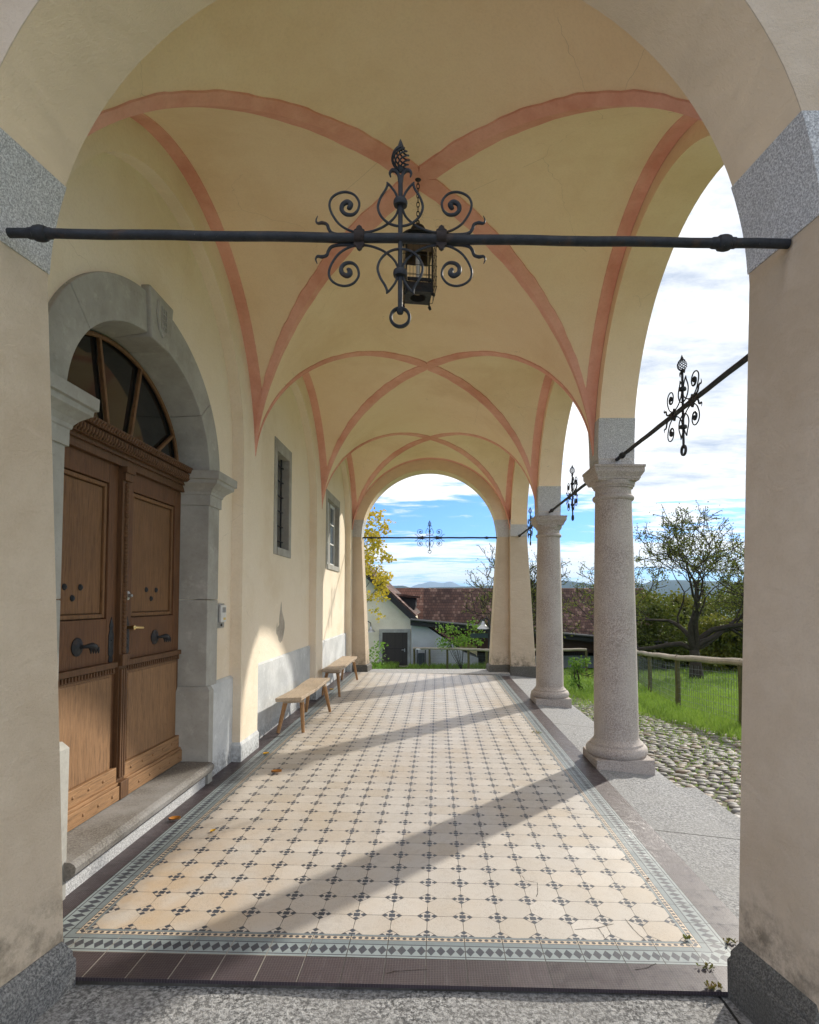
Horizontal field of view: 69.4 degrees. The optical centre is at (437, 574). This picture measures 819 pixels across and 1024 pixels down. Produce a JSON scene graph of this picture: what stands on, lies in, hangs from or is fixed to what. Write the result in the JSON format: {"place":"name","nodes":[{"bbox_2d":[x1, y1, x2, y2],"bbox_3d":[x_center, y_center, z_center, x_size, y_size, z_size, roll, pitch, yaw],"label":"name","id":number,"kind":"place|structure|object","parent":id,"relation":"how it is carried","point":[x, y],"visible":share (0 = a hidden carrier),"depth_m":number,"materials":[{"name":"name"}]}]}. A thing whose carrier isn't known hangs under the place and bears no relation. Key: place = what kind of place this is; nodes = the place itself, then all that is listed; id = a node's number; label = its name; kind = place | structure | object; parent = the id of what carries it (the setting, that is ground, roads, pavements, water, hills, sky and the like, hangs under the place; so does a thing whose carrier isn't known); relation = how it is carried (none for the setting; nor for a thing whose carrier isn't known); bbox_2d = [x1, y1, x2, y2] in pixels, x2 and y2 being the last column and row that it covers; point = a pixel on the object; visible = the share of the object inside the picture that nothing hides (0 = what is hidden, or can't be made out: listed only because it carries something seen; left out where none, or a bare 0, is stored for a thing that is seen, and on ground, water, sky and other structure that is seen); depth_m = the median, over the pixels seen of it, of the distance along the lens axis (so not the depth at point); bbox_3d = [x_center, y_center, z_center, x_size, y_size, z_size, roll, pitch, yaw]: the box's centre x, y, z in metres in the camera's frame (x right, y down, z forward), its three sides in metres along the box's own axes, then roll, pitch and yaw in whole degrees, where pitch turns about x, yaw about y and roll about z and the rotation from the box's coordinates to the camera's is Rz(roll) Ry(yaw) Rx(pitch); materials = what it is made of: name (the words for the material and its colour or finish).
{"place":"outdoors","nodes":[
{"label":"outdoors","id":0,"kind":"place"},
{"bbox_2d":[63,672,738,995],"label":"tiled floor","id":1,"kind":"structure","parent":0,"point":[333,853],"depth_m":3.28,"materials":[{"name":"tile"}]},
{"bbox_2d":[64,761,213,896],"bbox_3d":[-2.042,1.621,3.815,0.515,0.335,1.815,0,-3,0],"label":"doorstep","id":2,"kind":"object","parent":1,"relation":"on","point":[99,840],"visible":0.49,"depth_m":3.57,"materials":[{"name":"stone"}]},
{"bbox_2d":[168,816,180,819],"bbox_3d":[-1.769,1.641,3.967,0.060,0.021,0.060,-1,-3,27],"label":"fallen leaf","id":3,"kind":"object","parent":1,"relation":"on","point":[174,817],"visible":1,"depth_m":3.97,"materials":[{"name":"orange plant"}]},
{"bbox_2d":[271,769,281,772],"bbox_3d":[-1.388,1.697,5.085,0.068,0.024,0.068,-2,-3,35],"label":"fallen leaf","id":4,"kind":"object","parent":1,"relation":"on","point":[276,770],"visible":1,"depth_m":5.09,"materials":[{"name":"orange plant"}]},
{"bbox_2d":[275,678,330,732],"bbox_3d":[-1.612,1.585,7.139,0.344,0.442,1.688,0,-3,2],"label":"bench","id":5,"kind":"object","parent":1,"relation":"on","point":[306,689],"visible":1,"depth_m":6.75,"materials":[{"name":"brown wood"}]},
{"bbox_2d":[321,656,357,696],"bbox_3d":[-1.641,1.707,9.999,0.335,0.446,2.229,0,-3,0],"label":"bench","id":6,"kind":"object","parent":1,"relation":"on","point":[338,666],"visible":1,"depth_m":9.59,"materials":[{"name":"brown wood"}]},
{"bbox_2d":[261,767,655,972],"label":"floor cracks","id":7,"kind":"object","parent":1,"relation":"on","point":[536,896],"visible":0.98,"depth_m":2.76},
{"bbox_2d":[696,962,714,968],"bbox_3d":[1.127,1.644,2.482,0.072,0.022,0.049,0,-3,0],"label":"weed","id":8,"kind":"object","parent":1,"relation":"on","point":[710,967],"visible":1,"depth_m":2.48,"materials":[{"name":"green plant"}]},
{"bbox_2d":[704,980,722,990],"bbox_3d":[1.099,1.635,2.343,0.071,0.023,0.055,0,-3,0],"label":"weed","id":9,"kind":"object","parent":1,"relation":"on","point":[719,985],"visible":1,"depth_m":2.35,"materials":[{"name":"green plant"}]},
{"bbox_2d":[723,937,736,943],"bbox_3d":[1.331,1.663,2.675,0.064,0.022,0.038,1,-3,-11],"label":"weed","id":10,"kind":"object","parent":1,"relation":"on","point":[728,939],"visible":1,"depth_m":2.68,"materials":[{"name":"green plant"}]},
{"bbox_2d":[411,581,593,587],"bbox_3d":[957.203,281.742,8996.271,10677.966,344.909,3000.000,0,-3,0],"label":"mountains","id":11,"kind":"structure","parent":0,"point":[436,584],"depth_m":8483.02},
{"bbox_2d":[364,166,748,586],"label":"sky","id":12,"kind":"structure","parent":0,"point":[700,312],"materials":[{"name":"blue"}]},
{"bbox_2d":[394,580,738,614],"bbox_3d":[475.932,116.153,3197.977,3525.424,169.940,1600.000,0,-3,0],"label":"forested hills","id":13,"kind":"structure","parent":0,"point":[674,587],"depth_m":2900.80,"materials":[{"name":"green plant"}]},
{"bbox_2d":[397,615,740,734],"bbox_3d":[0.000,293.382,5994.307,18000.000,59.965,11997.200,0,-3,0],"label":"meadow","id":14,"kind":"structure","parent":0,"point":[640,676],"depth_m":20.52,"materials":[{"name":"plant"}]},
{"bbox_2d":[48,117,352,899],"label":"church wall","id":15,"kind":"structure","parent":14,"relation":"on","point":[181,510],"depth_m":4.39,"materials":[{"name":"beige paint"}]},
{"bbox_2d":[56,446,119,831],"bbox_3d":[-2.087,0.352,3.420,0.146,2.165,0.855,0,-2,0],"label":"door leaf","id":16,"kind":"structure","parent":15,"relation":"in","point":[86,671],"depth_m":3.54,"materials":[{"name":"brown wood"}]},
{"bbox_2d":[123,474,181,793],"bbox_3d":[-2.087,0.393,4.364,0.146,2.165,0.855,0,-2,0],"label":"door leaf","id":17,"kind":"structure","parent":15,"relation":"in","point":[152,748],"depth_m":4.34,"materials":[{"name":"brown wood"}]},
{"bbox_2d":[217,603,225,627],"bbox_3d":[-1.896,0.364,5.184,0.038,0.215,0.180,0,-3,0],"label":"intercom","id":18,"kind":"object","parent":15,"relation":"attached to","point":[221,617],"visible":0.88,"depth_m":5.17,"materials":[{"name":"metal"}]},
{"bbox_2d":[369,641,388,668],"bbox_3d":[-2.078,2.807,18.341,1.751,1.518,1.292,2,-3,-43],"label":"shrub","id":19,"kind":"object","parent":14,"relation":"on","point":[378,666],"visible":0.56,"depth_m":18.65,"materials":[{"name":"green plant"}]},
{"bbox_2d":[364,506,396,622],"bbox_3d":[-3.464,0.639,19.808,4.148,6.152,3.235,0,-3,0],"label":"autumn tree","id":20,"kind":"object","parent":14,"relation":"on","point":[383,578],"visible":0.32,"depth_m":19.70,"materials":[{"name":"yellow plant"}]},
{"bbox_2d":[416,648,425,664],"bbox_3d":[-0.880,4.642,32.478,0.560,1.100,0.400,0,-3,0],"label":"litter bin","id":21,"kind":"object","parent":14,"relation":"on","point":[421,658],"visible":0.66,"depth_m":32.33,"materials":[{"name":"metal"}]},
{"bbox_2d":[365,563,477,666],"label":"pale house","id":22,"kind":"structure","parent":14,"relation":"on","point":[397,633],"depth_m":35.78,"materials":[{"name":"white paint"}]},
{"bbox_2d":[382,633,407,664],"bbox_3d":[-2.565,4.524,35.767,1.530,1.980,0.100,0,-2,0],"label":"door","id":23,"kind":"structure","parent":22,"relation":"in","point":[397,650],"depth_m":35.78,"materials":[{"name":"wood"}]},
{"bbox_2d":[368,669,509,675],"bbox_3d":[0.200,2.325,12.729,4.200,0.504,1.164,0,-3,0],"label":"step","id":24,"kind":"object","parent":14,"relation":"on","point":[459,671],"visible":0.07,"depth_m":12.52,"materials":[{"name":"stone"}]},
{"bbox_2d":[352,459,535,677],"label":"arch","id":25,"kind":"structure","parent":24,"relation":"on","point":[512,650],"depth_m":12.54,"materials":[{"name":"paint"}]},
{"bbox_2d":[363,520,496,553],"bbox_3d":[-0.165,-0.812,12.808,2.920,0.727,0.071,0,-3,0],"label":"tie rod","id":26,"kind":"object","parent":25,"relation":"attached to","point":[429,537],"visible":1,"depth_m":12.80,"materials":[{"name":"metal"}]},
{"bbox_2d":[435,617,484,668],"bbox_3d":[1.106,3.541,30.054,2.733,2.754,1.554,0,-3,0],"label":"shrub","id":27,"kind":"object","parent":14,"relation":"on","point":[454,642],"visible":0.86,"depth_m":30.01,"materials":[{"name":"green plant"}]},
{"bbox_2d":[470,617,489,662],"bbox_3d":[1.905,3.150,25.811,0.829,2.542,0.553,2,-3,-33],"label":"street lamp","id":28,"kind":"object","parent":14,"relation":"on","point":[480,635],"visible":0.96,"depth_m":25.81,"materials":[{"name":"metal"}]},
{"bbox_2d":[413,647,587,674],"bbox_3d":[1.839,4.203,28.902,4.997,2.011,9.994,2,-3,-34],"label":"rail fence","id":29,"kind":"object","parent":14,"relation":"on","point":[486,650],"visible":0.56,"depth_m":27.65,"materials":[{"name":"wood"}]},
{"bbox_2d":[461,543,580,647],"bbox_3d":[4.080,1.714,28.259,5.498,6.230,6.759,-1,-3,22],"label":"apple tree","id":30,"kind":"object","parent":14,"relation":"on","point":[533,582],"visible":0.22,"depth_m":27.46,"materials":[{"name":"green plant"}]},
{"bbox_2d":[396,588,648,655],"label":"brown house","id":31,"kind":"structure","parent":14,"relation":"on","point":[441,604],"depth_m":46.40,"materials":[{"name":"tile"}]},
{"bbox_2d":[410,618,670,667],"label":"canopy roof","id":32,"kind":"structure","parent":14,"relation":"on","point":[579,640],"depth_m":33.35,"materials":[{"name":"brown tile"}]},
{"bbox_2d":[370,661,741,810],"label":"grass","id":33,"kind":"structure","parent":14,"relation":"on","point":[646,699],"depth_m":13.32,"materials":[{"name":"green plant"}]},
{"bbox_2d":[567,655,590,689],"bbox_3d":[4.207,2.917,17.400,0.726,1.063,0.593,0,-3,-11],"label":"shrub","id":34,"kind":"object","parent":14,"relation":"on","point":[576,664],"visible":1,"depth_m":17.36,"materials":[{"name":"green plant"}]},
{"bbox_2d":[509,675,739,918],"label":"stone kerb","id":35,"kind":"structure","parent":14,"relation":"on","point":[696,829],"depth_m":4.43,"materials":[{"name":"grey stone"}]},
{"bbox_2d":[530,486,571,707],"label":"stone column","id":36,"kind":"structure","parent":35,"relation":"on","point":[549,689],"depth_m":9.04,"materials":[{"name":"grey stone"}]},
{"bbox_2d":[518,507,532,545],"bbox_3d":[1.735,-0.895,11.024,0.071,0.727,3.190,0,-3,0],"label":"tie rod","id":37,"kind":"object","parent":36,"relation":"attached to","point":[529,527],"visible":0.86,"depth_m":11.00,"materials":[{"name":"metal"}]},
{"bbox_2d":[582,418,654,775],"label":"stone column","id":38,"kind":"structure","parent":35,"relation":"on","point":[614,743],"depth_m":5.65,"materials":[{"name":"grey stone"}]},
{"bbox_2d":[510,120,723,523],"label":"arcade wall","id":39,"kind":"structure","parent":38,"relation":"on","point":[692,165],"depth_m":5.17,"materials":[{"name":"paint"}]},
{"bbox_2d":[87,0,701,529],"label":"vaulted ceiling","id":40,"kind":"structure","parent":39,"relation":"attached to","point":[547,116],"depth_m":4.28,"materials":[{"name":"paint"}]},
{"bbox_2d":[403,178,436,310],"bbox_3d":[-0.138,-2.390,4.223,0.260,0.913,0.260,0,-3,-6],"label":"lantern","id":41,"kind":"object","parent":40,"relation":"hanging from","point":[425,289],"visible":0.63,"depth_m":4.18,"materials":[{"name":"metal"}]},
{"bbox_2d":[549,465,585,520],"bbox_3d":[1.735,-1.046,7.568,0.071,0.727,3.080,0,-3,0],"label":"tie rod","id":42,"kind":"object","parent":39,"relation":"attached to","point":[570,494],"visible":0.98,"depth_m":7.56,"materials":[{"name":"metal"}]},
{"bbox_2d":[615,354,747,460],"bbox_3d":[1.735,-1.199,4.068,0.071,0.727,3.280,0,-3,0],"label":"tie rod","id":43,"kind":"object","parent":39,"relation":"attached to","point":[691,401],"visible":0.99,"depth_m":4.15,"materials":[{"name":"metal"}]},
{"bbox_2d":[562,500,744,678],"bbox_3d":[10.328,1.081,24.491,11.172,8.354,8.371,0,-3,0],"label":"apple tree","id":44,"kind":"object","parent":14,"relation":"on","point":[697,642],"visible":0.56,"depth_m":23.92,"materials":[{"name":"green plant"}]},
{"bbox_2d":[635,585,689,669],"bbox_3d":[11.673,3.118,32.969,5.866,5.069,4.234,0,-3,0],"label":"leafy tree","id":45,"kind":"object","parent":14,"relation":"on","point":[645,631],"visible":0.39,"depth_m":32.34,"materials":[{"name":"green plant"}]},
{"bbox_2d":[636,588,714,665],"bbox_3d":[14.466,3.512,36.937,5.373,5.310,4.183,-1,-3,13],"label":"leafy tree","id":46,"kind":"object","parent":14,"relation":"on","point":[679,597],"visible":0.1,"depth_m":36.16,"materials":[{"name":"green plant"}]},
{"bbox_2d":[637,650,742,726],"bbox_3d":[6.306,2.890,16.972,0.781,2.666,19.230,0,-3,9],"label":"rail fence","id":47,"kind":"object","parent":14,"relation":"on","point":[738,662],"visible":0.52,"depth_m":12.63,"materials":[{"name":"wood"}]},
{"bbox_2d":[664,587,743,666],"bbox_3d":[16.873,3.452,35.827,6.695,5.538,4.856,0,-3,0],"label":"leafy tree","id":48,"kind":"object","parent":14,"relation":"on","point":[688,610],"visible":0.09,"depth_m":35.06,"materials":[{"name":"green plant"}]},
{"bbox_2d":[681,579,743,618],"bbox_3d":[20.759,3.471,40.736,7.695,6.543,5.197,0,-3,0],"label":"leafy tree","id":49,"kind":"object","parent":14,"relation":"on","point":[705,588],"visible":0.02,"depth_m":39.83,"materials":[{"name":"green plant"}]},
{"bbox_2d":[684,611,742,672],"bbox_3d":[14.676,3.586,29.359,4.685,3.698,3.340,0,-3,0],"label":"leafy tree","id":50,"kind":"object","parent":14,"relation":"on","point":[726,645],"visible":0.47,"depth_m":28.72,"materials":[{"name":"green plant"}]},
{"bbox_2d":[572,695,740,818],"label":"cobbled path","id":51,"kind":"structure","parent":0,"point":[655,752],"depth_m":7.24,"materials":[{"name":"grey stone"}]},
{"label":"forecourt","id":52,"kind":"structure","parent":0,"visible":0},
{"bbox_2d":[32,985,752,1023],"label":"front step","id":53,"kind":"object","parent":52,"relation":"on","point":[102,1004],"visible":0.83,"depth_m":2.24,"materials":[{"name":"grey stone"}]},
{"bbox_2d":[76,981,727,997],"bbox_3d":[-0.250,1.734,2.364,3.700,0.284,0.050,0,-3,0],"label":"mortar bed","id":54,"kind":"object","parent":53,"relation":"attached to","point":[208,985],"visible":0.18,"depth_m":2.34,"materials":[{"name":"grey concrete"}]},
{"bbox_2d":[0,0,818,1023],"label":"entrance arch","id":55,"kind":"structure","parent":53,"relation":"on","point":[744,74],"depth_m":2.22,"materials":[{"name":"paint"}]},
{"bbox_2d":[6,139,790,328],"bbox_3d":[-0.144,-1.277,2.208,2.918,0.727,0.071,0,-3,0],"label":"tie rod","id":56,"kind":"object","parent":55,"relation":"attached to","point":[441,237],"visible":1,"depth_m":2.20,"materials":[{"name":"metal"}]}
]}

